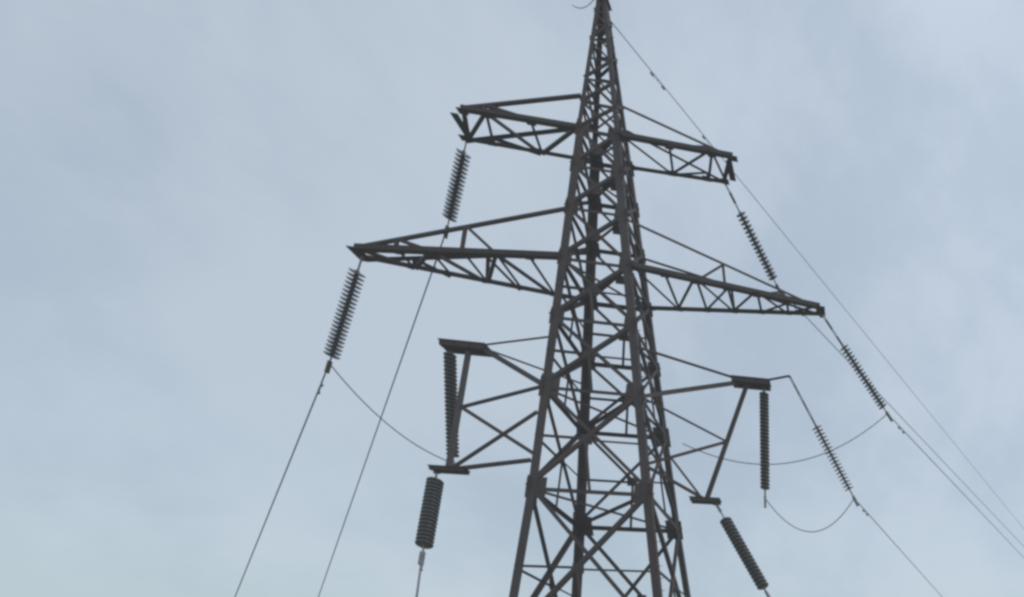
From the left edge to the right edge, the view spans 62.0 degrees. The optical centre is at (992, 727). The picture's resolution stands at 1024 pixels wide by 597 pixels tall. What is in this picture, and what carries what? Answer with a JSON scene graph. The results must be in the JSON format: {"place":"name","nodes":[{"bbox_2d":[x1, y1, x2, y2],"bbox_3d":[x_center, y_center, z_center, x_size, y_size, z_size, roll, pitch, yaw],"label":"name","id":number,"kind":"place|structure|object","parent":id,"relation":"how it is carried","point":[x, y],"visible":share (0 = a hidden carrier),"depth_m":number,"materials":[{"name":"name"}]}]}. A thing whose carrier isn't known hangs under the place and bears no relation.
{"place":"outdoors","nodes":[
{"label":"outdoors","id":0,"kind":"place"},
{"bbox_2d":[0,0,1023,596],"label":"sky","id":1,"kind":"structure","parent":0,"point":[186,186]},
{"label":"ground","id":2,"kind":"structure","parent":0,"visible":0},
{"bbox_2d":[346,0,824,596],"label":"transmission tower","id":3,"kind":"structure","parent":2,"relation":"on","point":[626,208],"depth_m":19.10,"materials":[{"name":"metal"}]},
{"bbox_2d":[323,256,365,373],"bbox_3d":[-20.255,-12.845,18.654,2.557,2.904,0.374,-2,-1,25],"label":"insulator string","id":4,"kind":"object","parent":3,"relation":"attached to","point":[337,338],"visible":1,"depth_m":18.60,"materials":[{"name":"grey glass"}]},
{"bbox_2d":[235,373,325,596],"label":"conductor","id":5,"kind":"object","parent":4,"relation":"attached to","point":[282,478],"visible":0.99,"depth_m":23.42,"materials":[{"name":"grey metal"}]},
{"bbox_2d":[330,364,445,460],"bbox_3d":[-19.174,-10.015,19.041,3.901,3.351,0.035,-2,-1,0],"label":"jumper","id":6,"kind":"object","parent":4,"relation":"hanging from","point":[380,417],"visible":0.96,"depth_m":19.02,"materials":[{"name":"grey metal"}]},
{"bbox_2d":[415,471,443,564],"bbox_3d":[-15.581,-5.847,16.524,0.376,3.049,1.259,-1,-1,-26],"label":"insulator string","id":7,"kind":"object","parent":3,"relation":"attached to","point":[428,518],"visible":1,"depth_m":16.45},
{"bbox_2d":[415,554,422,596],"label":"power line","id":8,"kind":"object","parent":7,"relation":"attached to","point":[418,582],"visible":1,"depth_m":13.99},
{"bbox_2d":[443,351,458,463],"bbox_3d":[-17.258,-10.146,19.052,0.372,4.101,0.329,-2,-1,-13],"label":"insulator","id":9,"kind":"object","parent":3,"relation":"attached to","point":[450,377],"visible":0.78,"depth_m":19.00,"materials":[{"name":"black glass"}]},
{"bbox_2d":[442,140,470,238],"bbox_3d":[-18.021,-18.013,20.046,2.521,2.000,0.379,-3,-2,35],"label":"insulator string","id":10,"kind":"object","parent":3,"relation":"attached to","point":[453,200],"visible":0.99,"depth_m":19.94,"materials":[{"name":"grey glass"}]},
{"bbox_2d":[318,237,444,596],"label":"power line","id":11,"kind":"object","parent":10,"relation":"hanging from","point":[382,412],"visible":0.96,"depth_m":25.75,"materials":[{"name":"grey metal"}]},
{"bbox_2d":[715,503,770,596],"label":"insulator string","id":12,"kind":"object","parent":3,"relation":"attached to","point":[744,554],"visible":1,"depth_m":18.39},
{"bbox_2d":[724,183,781,293],"bbox_3d":[-8.956,-18.299,22.555,0.373,1.891,3.135,-2,-1,17],"label":"insulator string","id":13,"kind":"object","parent":3,"relation":"attached to","point":[760,253],"visible":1,"depth_m":22.50,"materials":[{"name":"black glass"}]},
{"bbox_2d":[785,294,1023,546],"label":"power line","id":14,"kind":"object","parent":13,"relation":"hanging from","point":[902,418],"visible":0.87,"depth_m":34.60,"materials":[{"name":"grey metal"}]},
{"bbox_2d":[759,386,769,507],"bbox_3d":[-8.065,-9.944,21.152,0.369,4.351,0.327,-2,-1,-13],"label":"insulator","id":15,"kind":"object","parent":3,"relation":"hanging from","point":[764,439],"visible":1,"depth_m":21.09,"materials":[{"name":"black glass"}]},
{"bbox_2d":[611,21,1023,528],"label":"earth wire","id":16,"kind":"object","parent":3,"relation":"attached to","point":[784,234],"visible":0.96,"depth_m":28.16,"materials":[{"name":"grey metal"}]},
{"bbox_2d":[650,72,709,144],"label":"earth wire dampers","id":17,"kind":"object","parent":16,"relation":"attached to","point":[651,73],"visible":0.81,"depth_m":22.24,"materials":[{"name":"grey metal"}]},
{"bbox_2d":[789,376,859,506],"bbox_3d":[-6.230,-10.573,22.288,0.380,3.963,2.849,-3,-2,43],"label":"insulator string","id":18,"kind":"object","parent":3,"relation":"attached to","point":[824,441],"visible":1,"depth_m":22.33,"materials":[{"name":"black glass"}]},
{"bbox_2d":[858,502,941,596],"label":"power line","id":19,"kind":"object","parent":18,"relation":"hanging from","point":[896,545],"visible":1,"depth_m":29.06,"materials":[{"name":"grey metal"}]},
{"bbox_2d":[766,498,853,531],"bbox_3d":[-6.680,-8.029,22.112,3.399,1.680,0.035,-1,-2,-37],"label":"jumper cable","id":20,"kind":"object","parent":19,"relation":"attached to","point":[811,531],"visible":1,"depth_m":22.09,"materials":[{"name":"grey metal"}]},
{"bbox_2d":[819,311,892,421],"bbox_3d":[-5.052,-13.486,22.487,0.379,2.618,3.432,-3,-2,37],"label":"insulator string","id":21,"kind":"object","parent":3,"relation":"attached to","point":[869,386],"visible":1,"depth_m":22.52,"materials":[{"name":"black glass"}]},
{"bbox_2d":[683,414,886,464],"bbox_3d":[-7.456,-10.944,22.195,7.275,2.788,0.035,-1,-1,-22],"label":"jumper","id":22,"kind":"object","parent":21,"relation":"attached to","point":[794,461],"visible":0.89,"depth_m":22.20,"materials":[{"name":"grey metal"}]},
{"bbox_2d":[892,418,1023,557],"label":"conductor","id":23,"kind":"object","parent":21,"relation":"attached to","point":[948,478],"visible":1,"depth_m":30.75,"materials":[{"name":"grey metal"}]}
]}

